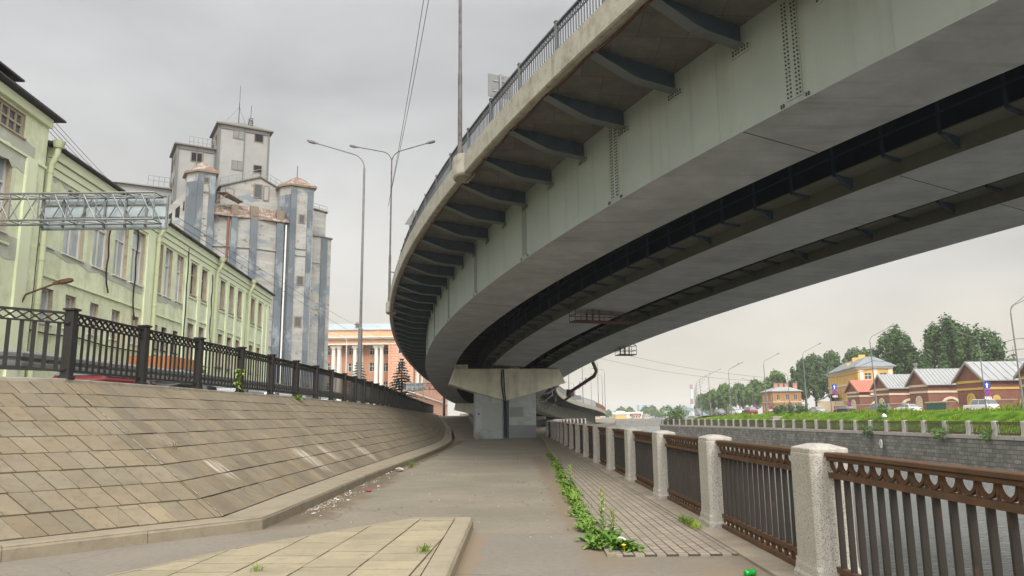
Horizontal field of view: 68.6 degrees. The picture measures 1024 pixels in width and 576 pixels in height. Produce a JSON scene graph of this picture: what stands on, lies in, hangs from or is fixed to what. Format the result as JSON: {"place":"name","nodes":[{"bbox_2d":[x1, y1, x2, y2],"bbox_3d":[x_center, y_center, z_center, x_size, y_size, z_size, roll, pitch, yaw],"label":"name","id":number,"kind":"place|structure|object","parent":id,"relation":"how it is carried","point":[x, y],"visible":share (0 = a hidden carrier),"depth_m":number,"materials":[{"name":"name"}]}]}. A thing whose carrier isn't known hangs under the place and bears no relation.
{"place":"outdoors","nodes":[
{"label":"outdoors","id":0,"kind":"place"},
{"bbox_2d":[0,377,445,540],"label":"embankment slope","id":1,"kind":"structure","parent":0,"point":[78,456],"depth_m":12.48,"materials":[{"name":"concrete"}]},
{"bbox_2d":[0,306,433,412],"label":"iron fence","id":2,"kind":"object","parent":1,"relation":"on","point":[382,395],"visible":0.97,"depth_m":17.38,"materials":[{"name":"black metal"}]},
{"bbox_2d":[230,369,246,391],"bbox_3d":[-7.435,2.512,20.374,0.381,0.640,0.400,-1,-10,0],"label":"sapling","id":3,"kind":"object","parent":1,"relation":"on","point":[238,381],"visible":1,"depth_m":20.39,"materials":[{"name":"green plant"}]},
{"bbox_2d":[0,415,451,547],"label":"kerb strip","id":4,"kind":"object","parent":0,"point":[272,503],"visible":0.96,"depth_m":13.30,"materials":[{"name":"concrete"}]},
{"bbox_2d":[176,218,400,354],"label":"overhead wires","id":5,"kind":"object","parent":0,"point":[267,273],"visible":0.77,"depth_m":47.17,"materials":[{"name":"metal"}]},
{"bbox_2d":[115,518,471,575],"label":"island pavement","id":6,"kind":"structure","parent":0,"point":[388,549],"depth_m":7.53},
{"bbox_2d":[107,517,472,575],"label":"island kerb","id":7,"kind":"structure","parent":6,"relation":"on","point":[450,550],"depth_m":7.89,"materials":[{"name":"beige concrete"}]},
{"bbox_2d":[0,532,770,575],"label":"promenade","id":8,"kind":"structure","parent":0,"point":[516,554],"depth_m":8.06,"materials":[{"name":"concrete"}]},
{"bbox_2d":[442,416,474,439],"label":"ramp","id":9,"kind":"structure","parent":0,"point":[462,427],"depth_m":72.64,"materials":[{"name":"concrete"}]},
{"bbox_2d":[224,418,742,558],"bbox_3d":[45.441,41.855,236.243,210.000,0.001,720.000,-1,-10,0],"label":"promenade","id":10,"kind":"structure","parent":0,"point":[501,467],"depth_m":14.59,"materials":[{"name":"concrete"}]},
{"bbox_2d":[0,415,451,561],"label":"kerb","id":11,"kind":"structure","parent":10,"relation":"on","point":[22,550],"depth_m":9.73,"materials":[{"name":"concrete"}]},
{"bbox_2d":[302,456,568,536],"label":"litter","id":12,"kind":"object","parent":10,"relation":"on","point":[328,502],"visible":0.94,"depth_m":13.68,"materials":[{"name":"paper"}]},
{"bbox_2d":[454,403,473,415],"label":"bridge pier","id":13,"kind":"structure","parent":10,"relation":"on","point":[465,407],"depth_m":90.77,"materials":[{"name":"paint"}]},
{"bbox_2d":[448,365,564,438],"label":"bridge pier","id":14,"kind":"structure","parent":10,"relation":"on","point":[504,403],"depth_m":54.82,"materials":[{"name":"paint"}]},
{"bbox_2d":[386,0,1023,422],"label":"overpass","id":15,"kind":"object","parent":14,"relation":"on","point":[658,166],"visible":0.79,"depth_m":20.35,"materials":[{"name":"paint"}]},
{"bbox_2d":[349,140,434,300],"bbox_3d":[-8.083,-4.390,49.956,5.974,11.075,0.280,-2,-10,7],"label":"bridge lamp","id":16,"kind":"object","parent":15,"relation":"on","point":[389,270],"visible":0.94,"depth_m":50.05,"materials":[{"name":"metal"}]},
{"bbox_2d":[388,0,428,205],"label":"overhead wires","id":17,"kind":"object","parent":16,"relation":"attached to","point":[408,92],"visible":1,"depth_m":38.41,"materials":[{"name":"metal"}]},
{"bbox_2d":[457,0,462,153],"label":"bridge lamp","id":18,"kind":"object","parent":15,"relation":"on","point":[459,148],"visible":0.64,"depth_m":25.49,"materials":[{"name":"metal"}]},
{"bbox_2d":[488,73,511,109],"bbox_3d":[-0.355,-5.704,23.388,0.800,2.000,0.102,3,-11,-22],"label":"road sign","id":19,"kind":"object","parent":15,"relation":"attached to","point":[496,83],"visible":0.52,"depth_m":23.47,"materials":[{"name":"metal"}]},
{"bbox_2d":[569,300,634,323],"bbox_3d":[4.148,1.124,34.697,2.930,0.967,0.862,2,-10,-16],"label":"maintenance cradle","id":20,"kind":"object","parent":15,"relation":"hanging from","point":[593,321],"visible":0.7,"depth_m":34.49,"materials":[{"name":"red metal"}]},
{"bbox_2d":[615,344,636,355],"bbox_3d":[6.798,3.552,44.888,1.080,0.966,0.859,1,-10,-12],"label":"maintenance cradle","id":21,"kind":"object","parent":15,"relation":"hanging from","point":[624,351],"visible":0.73,"depth_m":44.80,"materials":[{"name":"grey metal"}]},
{"bbox_2d":[546,453,607,548],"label":"weeds","id":22,"kind":"object","parent":10,"relation":"on","point":[585,521],"visible":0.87,"depth_m":11.73,"materials":[{"name":"green plant"}]},
{"bbox_2d":[541,437,615,556],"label":"strip kerb","id":23,"kind":"structure","parent":10,"relation":"on","point":[609,553],"depth_m":11.68,"materials":[{"name":"concrete"}]},
{"bbox_2d":[586,488,614,537],"bbox_3d":[1.084,2.786,9.226,0.391,0.629,0.378,-1,-10,0],"label":"dock plant","id":24,"kind":"object","parent":10,"relation":"on","point":[603,516],"visible":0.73,"depth_m":9.21,"materials":[{"name":"green plant"}]},
{"bbox_2d":[590,510,622,542],"bbox_3d":[1.115,2.832,8.857,0.453,0.411,0.442,-1,-10,0],"label":"dock plant","id":25,"kind":"object","parent":10,"relation":"on","point":[611,532],"visible":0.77,"depth_m":8.86,"materials":[{"name":"green plant"}]},
{"bbox_2d":[546,437,796,575],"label":"railing plinth","id":26,"kind":"structure","parent":10,"relation":"on","point":[766,561],"depth_m":9.19,"materials":[{"name":"concrete"}]},
{"bbox_2d":[545,418,1023,575],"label":"river railing","id":27,"kind":"object","parent":10,"relation":"on","point":[702,479],"visible":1,"depth_m":6.59,"materials":[{"name":"metal"}]},
{"bbox_2d":[0,0,1023,416],"label":"sky","id":28,"kind":"structure","parent":0,"point":[130,80],"materials":[{"name":"grey"}]},
{"bbox_2d":[544,438,737,556],"bbox_3d":[1.833,6.948,31.524,1.320,0.042,47.500,-1,-10,0],"label":"paved strip","id":29,"kind":"object","parent":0,"point":[661,530],"visible":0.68,"depth_m":10.98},
{"bbox_2d":[597,531,652,552],"bbox_3d":[1.280,2.873,8.484,0.521,0.207,0.544,2,-10,-16],"label":"dandelion plant","id":30,"kind":"object","parent":29,"relation":"on","point":[615,543],"visible":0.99,"depth_m":8.43,"materials":[{"name":"green plant"}]},
{"bbox_2d":[677,511,708,528],"bbox_3d":[2.443,3.159,10.245,0.332,0.151,1.083,0,-10,-4],"label":"grass tuft","id":31,"kind":"object","parent":29,"relation":"on","point":[687,520],"visible":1,"depth_m":10.10,"materials":[{"name":"green plant"}]},
{"bbox_2d":[595,416,696,419],"bbox_3d":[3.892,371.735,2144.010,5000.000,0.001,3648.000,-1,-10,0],"label":"ground","id":32,"kind":"structure","parent":0,"point":[604,418],"depth_m":456.86,"materials":[{"name":"grey concrete"}]},
{"bbox_2d":[613,412,626,418],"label":"yellow shed","id":33,"kind":"structure","parent":32,"relation":"on","point":[619,415],"depth_m":463.14,"materials":[{"name":"metal"}]},
{"bbox_2d":[650,407,707,417],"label":"arch bridge","id":34,"kind":"structure","parent":32,"relation":"on","point":[693,410],"depth_m":530.01,"materials":[{"name":"grey metal"}]},
{"bbox_2d":[690,385,693,415],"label":"striped chimney","id":35,"kind":"object","parent":32,"relation":"on","point":[691,398],"visible":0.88,"depth_m":888.98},
{"bbox_2d":[690,415,724,418],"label":"opposite bank","id":36,"kind":"structure","parent":0,"point":[709,415],"depth_m":169.13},
{"bbox_2d":[693,393,703,415],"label":"tree","id":37,"kind":"object","parent":36,"relation":"on","point":[700,400],"visible":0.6,"depth_m":317.23,"materials":[{"name":"green plant"}]},
{"bbox_2d":[705,389,720,411],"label":"tree","id":38,"kind":"object","parent":36,"relation":"on","point":[711,399],"visible":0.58,"depth_m":283.97,"materials":[{"name":"green plant"}]},
{"bbox_2d":[713,383,733,414],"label":"tree","id":39,"kind":"object","parent":36,"relation":"on","point":[722,397],"visible":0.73,"depth_m":278.10,"materials":[{"name":"green plant"}]},
{"bbox_2d":[729,382,752,408],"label":"tree","id":40,"kind":"object","parent":36,"relation":"on","point":[736,394],"visible":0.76,"depth_m":263.75,"materials":[{"name":"green plant"}]},
{"bbox_2d":[741,378,762,413],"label":"tree","id":41,"kind":"object","parent":36,"relation":"on","point":[747,394],"visible":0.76,"depth_m":257.65,"materials":[{"name":"green plant"}]},
{"bbox_2d":[757,369,785,399],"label":"tree","id":42,"kind":"object","parent":36,"relation":"on","point":[771,376],"visible":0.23,"depth_m":247.29,"materials":[{"name":"green plant"}]},
{"bbox_2d":[770,375,786,387],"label":"tree","id":43,"kind":"object","parent":36,"relation":"on","point":[779,379],"visible":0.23,"depth_m":229.85,"materials":[{"name":"green plant"}]},
{"bbox_2d":[772,404,787,413],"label":"bush","id":44,"kind":"object","parent":36,"relation":"on","point":[779,409],"visible":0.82,"depth_m":127.82,"materials":[{"name":"green plant"}]},
{"bbox_2d":[760,383,801,413],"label":"brown house","id":45,"kind":"structure","parent":36,"relation":"on","point":[777,394],"depth_m":200.05,"materials":[{"name":"paint"}]},
{"bbox_2d":[788,358,823,407],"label":"tree","id":46,"kind":"object","parent":36,"relation":"on","point":[797,374],"visible":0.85,"depth_m":224.57,"materials":[{"name":"green plant"}]},
{"bbox_2d":[797,352,829,406],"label":"tree","id":47,"kind":"object","parent":36,"relation":"on","point":[812,357],"visible":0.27,"depth_m":234.51,"materials":[{"name":"green plant"}]},
{"bbox_2d":[812,349,843,398],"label":"tree","id":48,"kind":"object","parent":36,"relation":"on","point":[831,359],"visible":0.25,"depth_m":232.81,"materials":[{"name":"green plant"}]},
{"bbox_2d":[815,393,843,411],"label":"house","id":49,"kind":"structure","parent":36,"relation":"on","point":[826,405],"depth_m":163.22,"materials":[{"name":"beige paint"}]},
{"bbox_2d":[843,346,867,362],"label":"tree","id":50,"kind":"object","parent":36,"relation":"on","point":[850,354],"visible":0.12,"depth_m":230.77,"materials":[{"name":"green plant"}]},
{"bbox_2d":[843,380,874,410],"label":"brick house","id":51,"kind":"structure","parent":36,"relation":"on","point":[858,392],"depth_m":144.23,"materials":[{"name":"red"}]},
{"bbox_2d":[825,355,896,405],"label":"yellow building","id":52,"kind":"structure","parent":36,"relation":"on","point":[841,381],"depth_m":154.09,"materials":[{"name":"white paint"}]},
{"bbox_2d":[869,326,891,409],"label":"street lamp","id":53,"kind":"object","parent":36,"relation":"on","point":[873,371],"visible":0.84,"depth_m":98.85,"materials":[{"name":"metal"}]},
{"bbox_2d":[869,363,917,403],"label":"brick house","id":54,"kind":"structure","parent":36,"relation":"on","point":[889,388],"depth_m":132.73,"materials":[{"name":"brown brick"}]},
{"bbox_2d":[866,324,921,373],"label":"tree","id":55,"kind":"object","parent":36,"relation":"on","point":[899,349],"visible":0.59,"depth_m":162.88,"materials":[{"name":"green plant"}]},
{"bbox_2d":[904,368,959,409],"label":"brick house","id":56,"kind":"structure","parent":36,"relation":"on","point":[928,385],"depth_m":120.55,"materials":[{"name":"brown brick"}]},
{"bbox_2d":[925,401,956,409],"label":"boundary wall","id":57,"kind":"structure","parent":36,"relation":"on","point":[950,404],"depth_m":112.34,"materials":[{"name":"pink brick"}]},
{"bbox_2d":[926,403,945,410],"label":"garden gate","id":58,"kind":"structure","parent":57,"relation":"attached to","point":[935,406],"depth_m":115.28,"materials":[{"name":"green metal"}]},
{"bbox_2d":[911,312,983,371],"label":"tree","id":59,"kind":"object","parent":36,"relation":"on","point":[943,343],"visible":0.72,"depth_m":154.88,"materials":[{"name":"green plant"}]},
{"bbox_2d":[956,332,986,407],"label":"street lamp","id":60,"kind":"object","parent":36,"relation":"on","point":[981,370],"visible":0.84,"depth_m":85.54,"materials":[{"name":"metal"}]},
{"bbox_2d":[954,323,1015,365],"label":"tree","id":61,"kind":"object","parent":36,"relation":"on","point":[994,340],"visible":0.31,"depth_m":153.65,"materials":[{"name":"green plant"}]},
{"bbox_2d":[951,360,1023,410],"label":"brick house","id":62,"kind":"structure","parent":36,"relation":"on","point":[997,375],"depth_m":106.87,"materials":[{"name":"brown brick"}]},
{"bbox_2d":[995,399,1017,407],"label":"boundary wall","id":63,"kind":"structure","parent":36,"relation":"on","point":[1002,402],"depth_m":99.14,"materials":[{"name":"pink brick"}]},
{"bbox_2d":[1013,363,1023,395],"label":"brick house","id":64,"kind":"structure","parent":36,"relation":"on","point":[1021,369],"depth_m":97.14,"materials":[{"name":"red brick"}]},
{"bbox_2d":[604,424,1023,575],"bbox_3d":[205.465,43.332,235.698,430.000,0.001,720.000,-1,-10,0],"label":"river water","id":65,"kind":"structure","parent":0,"point":[1003,540],"depth_m":31.16,"materials":[{"name":"grey liquid"}]},
{"bbox_2d":[603,419,660,426],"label":"quay wall","id":66,"kind":"structure","parent":65,"relation":"in","point":[638,422],"depth_m":355.52,"materials":[{"name":"stone"}]},
{"bbox_2d":[660,424,1023,470],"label":"quay wall","id":67,"kind":"structure","parent":65,"relation":"in","point":[1003,452],"depth_m":79.07,"materials":[{"name":"stone"}]},
{"bbox_2d":[661,419,1023,435],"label":"river railing","id":68,"kind":"object","parent":67,"relation":"on","point":[886,426],"visible":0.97,"depth_m":85.70,"materials":[{"name":"stone"}]},
{"bbox_2d":[859,424,872,436],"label":"bush","id":69,"kind":"object","parent":67,"relation":"attached to","point":[866,432],"visible":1,"depth_m":84.63,"materials":[{"name":"green plant"}]},
{"bbox_2d":[928,420,952,440],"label":"bush","id":70,"kind":"object","parent":67,"relation":"attached to","point":[936,434],"visible":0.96,"depth_m":71.11,"materials":[{"name":"green plant"}]},
{"bbox_2d":[976,425,995,441],"bbox_3d":[40.831,12.544,64.563,1.826,1.461,1.552,2,-10,-14],"label":"bush","id":71,"kind":"object","parent":67,"relation":"attached to","point":[985,436],"visible":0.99,"depth_m":64.46,"materials":[{"name":"green plant"}]},
{"bbox_2d":[834,406,855,411],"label":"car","id":72,"kind":"object","parent":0,"point":[843,408],"visible":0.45,"depth_m":137.13,"materials":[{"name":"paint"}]},
{"bbox_2d":[676,402,1023,435],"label":"grass bank","id":73,"kind":"structure","parent":0,"point":[988,417],"depth_m":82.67,"materials":[{"name":"green plant"}]},
{"bbox_2d":[664,404,685,424],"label":"bush","id":74,"kind":"object","parent":73,"relation":"on","point":[674,414],"visible":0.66,"depth_m":167.16,"materials":[{"name":"green plant"}]},
{"bbox_2d":[786,399,811,413],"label":"bush","id":75,"kind":"object","parent":73,"relation":"on","point":[800,408],"visible":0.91,"depth_m":120.24,"materials":[{"name":"green plant"}]},
{"bbox_2d":[876,402,888,413],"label":"bush","id":76,"kind":"object","parent":73,"relation":"on","point":[882,409],"visible":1,"depth_m":91.41,"materials":[{"name":"green plant"}]},
{"bbox_2d":[1010,296,1023,410],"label":"street lamp","id":77,"kind":"object","parent":73,"relation":"on","point":[1020,387],"visible":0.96,"depth_m":71.21,"materials":[{"name":"metal"}]},
{"bbox_2d":[600,338,1023,393],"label":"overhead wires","id":78,"kind":"object","parent":77,"relation":"attached to","point":[842,371],"visible":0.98,"depth_m":104.63,"materials":[{"name":"metal"}]},
{"label":"street","id":79,"kind":"structure","parent":0,"visible":0},
{"bbox_2d":[52,361,155,384],"bbox_3d":[-12.669,2.987,22.863,1.780,1.442,4.410,-1,-10,0],"label":"car","id":80,"kind":"object","parent":79,"relation":"on","point":[101,378],"visible":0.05,"depth_m":21.97,"materials":[{"name":"red paint"}]},
{"bbox_2d":[0,61,275,381],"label":"works building","id":81,"kind":"structure","parent":79,"relation":"on","point":[173,279],"depth_m":27.58,"materials":[{"name":"green paint"}]},
{"bbox_2d":[0,156,8,234],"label":"window","id":82,"kind":"structure","parent":81,"relation":"in","point":[3,161],"depth_m":21.95,"materials":[{"name":"white glass"}]},
{"bbox_2d":[0,99,26,140],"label":"window","id":83,"kind":"structure","parent":81,"relation":"in","point":[11,119],"depth_m":22.21,"materials":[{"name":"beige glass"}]},
{"bbox_2d":[32,289,52,325],"bbox_3d":[-15.111,0.590,24.176,0.326,1.180,0.935,-1,-10,0],"label":"window","id":84,"kind":"structure","parent":81,"relation":"in","point":[44,298],"depth_m":24.43,"materials":[{"name":"grey glass"}]},
{"bbox_2d":[62,296,71,328],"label":"window","id":85,"kind":"structure","parent":81,"relation":"in","point":[68,299],"depth_m":25.95,"materials":[{"name":"grey glass"}]},
{"bbox_2d":[61,191,84,262],"bbox_3d":[-15.250,-2.147,26.070,0.374,2.280,1.535,-1,-10,0],"label":"window","id":86,"kind":"structure","parent":81,"relation":"in","point":[71,239],"depth_m":26.21,"materials":[{"name":"white glass"}]},
{"bbox_2d":[0,191,169,230],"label":"sign gantry","id":87,"kind":"object","parent":81,"relation":"attached to","point":[112,211],"visible":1,"depth_m":21.22,"materials":[{"name":"metal"}]},
{"bbox_2d":[87,303,98,336],"bbox_3d":[-15.364,1.150,27.403,0.314,1.180,0.785,-1,-10,0],"label":"window","id":88,"kind":"structure","parent":81,"relation":"in","point":[92,306],"depth_m":27.65,"materials":[{"name":"grey glass"}]},
{"bbox_2d":[91,230,109,272],"bbox_3d":[-15.407,-1.800,28.065,0.362,2.280,1.385,-1,-10,0],"label":"window","id":89,"kind":"structure","parent":81,"relation":"in","point":[99,244],"depth_m":28.28,"materials":[{"name":"white glass"}]},
{"bbox_2d":[112,230,127,280],"bbox_3d":[-15.534,-1.518,29.691,0.354,2.280,1.285,-1,-10,0],"label":"window","id":90,"kind":"structure","parent":81,"relation":"in","point":[120,234],"depth_m":29.89,"materials":[{"name":"white glass"}]},
{"bbox_2d":[129,230,143,287],"bbox_3d":[-15.658,-1.245,31.268,0.362,2.280,1.385,-1,-10,0],"label":"window","id":91,"kind":"structure","parent":81,"relation":"in","point":[134,247],"depth_m":31.48,"materials":[{"name":"white glass"}]},
{"bbox_2d":[162,249,171,299],"bbox_3d":[-15.916,-0.672,34.569,0.330,2.280,0.985,-1,-10,0],"label":"window","id":92,"kind":"structure","parent":81,"relation":"in","point":[167,251],"depth_m":34.86,"materials":[{"name":"white glass"}]},
{"bbox_2d":[174,256,182,303],"bbox_3d":[-16.028,-0.424,35.998,0.330,2.280,0.985,-1,-10,0],"label":"window","id":93,"kind":"structure","parent":81,"relation":"in","point":[179,258],"depth_m":36.28,"materials":[{"name":"white glass"}]},
{"bbox_2d":[189,264,196,297],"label":"window","id":94,"kind":"structure","parent":81,"relation":"in","point":[192,266],"depth_m":38.23,"materials":[{"name":"grey glass"}]},
{"bbox_2d":[129,355,193,370],"bbox_3d":[-14.045,3.893,30.086,1.630,2.141,2.630,-1,-10,0],"label":"box trailer","id":95,"kind":"object","parent":79,"relation":"on","point":[154,360],"visible":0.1,"depth_m":28.99,"materials":[{"name":"metal"}]},
{"bbox_2d":[152,369,216,389],"bbox_3d":[-12.063,3.593,26.410,1.780,1.442,4.410,-1,-10,0],"label":"car","id":96,"kind":"object","parent":79,"relation":"on","point":[170,384],"visible":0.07,"depth_m":25.45,"materials":[{"name":"paint"}]},
{"bbox_2d":[0,349,392,406],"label":"guard rail","id":97,"kind":"object","parent":79,"relation":"on","point":[11,360],"visible":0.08,"depth_m":16.48,"materials":[{"name":"metal"}]},
{"bbox_2d":[114,86,332,389],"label":"grain elevator","id":98,"kind":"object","parent":79,"relation":"on","point":[223,191],"visible":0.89,"depth_m":86.51,"materials":[{"name":"white concrete"}]},
{"bbox_2d":[49,123,106,177],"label":"overhead wires","id":99,"kind":"object","parent":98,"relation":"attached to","point":[74,148],"visible":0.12,"depth_m":29.16,"materials":[{"name":"metal"}]},
{"bbox_2d":[253,183,262,198],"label":"window","id":100,"kind":"structure","parent":98,"relation":"in","point":[258,188],"depth_m":87.82,"materials":[{"name":"grey glass"}]},
{"bbox_2d":[263,186,269,200],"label":"window","id":101,"kind":"structure","parent":98,"relation":"in","point":[266,189],"depth_m":88.25,"materials":[{"name":"white glass"}]},
{"bbox_2d":[214,378,263,393],"bbox_3d":[-12.153,4.582,32.126,1.780,1.442,4.410,-1,-10,0],"label":"car","id":102,"kind":"object","parent":79,"relation":"on","point":[234,390],"visible":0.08,"depth_m":31.23,"materials":[{"name":"silver paint"}]},
{"bbox_2d":[307,139,364,402],"bbox_3d":[-9.730,-0.840,40.843,3.449,15.259,0.312,-1,-10,3],"label":"street lamp","id":103,"kind":"object","parent":79,"relation":"on","point":[359,358],"visible":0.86,"depth_m":40.60,"materials":[{"name":"metal"}]},
{"bbox_2d":[327,322,448,415],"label":"columned building","id":104,"kind":"structure","parent":79,"relation":"on","point":[380,362],"depth_m":151.32,"materials":[{"name":"orange paint"}]},
{"bbox_2d":[389,358,417,397],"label":"spruce tree","id":105,"kind":"object","parent":79,"relation":"on","point":[404,380],"visible":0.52,"depth_m":100.11,"materials":[{"name":"green plant"}]},
{"bbox_2d":[404,383,444,415],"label":"sign gantry","id":106,"kind":"object","parent":79,"relation":"on","point":[414,386],"visible":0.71,"depth_m":94.33,"materials":[{"name":"metal"}]},
{"label":"road","id":107,"kind":"structure","parent":0,"visible":0},
{"bbox_2d":[894,404,921,410],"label":"car","id":108,"kind":"object","parent":107,"relation":"on","point":[913,406],"visible":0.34,"depth_m":115.72,"materials":[{"name":"white paint"}]},
{"bbox_2d":[963,399,999,409],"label":"car","id":109,"kind":"object","parent":107,"relation":"on","point":[977,403],"visible":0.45,"depth_m":96.15,"materials":[{"name":"white paint"}]},
{"bbox_2d":[983,382,991,406],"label":"road sign","id":110,"kind":"object","parent":107,"relation":"on","point":[987,391],"visible":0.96,"depth_m":84.75,"materials":[{"name":"metal"}]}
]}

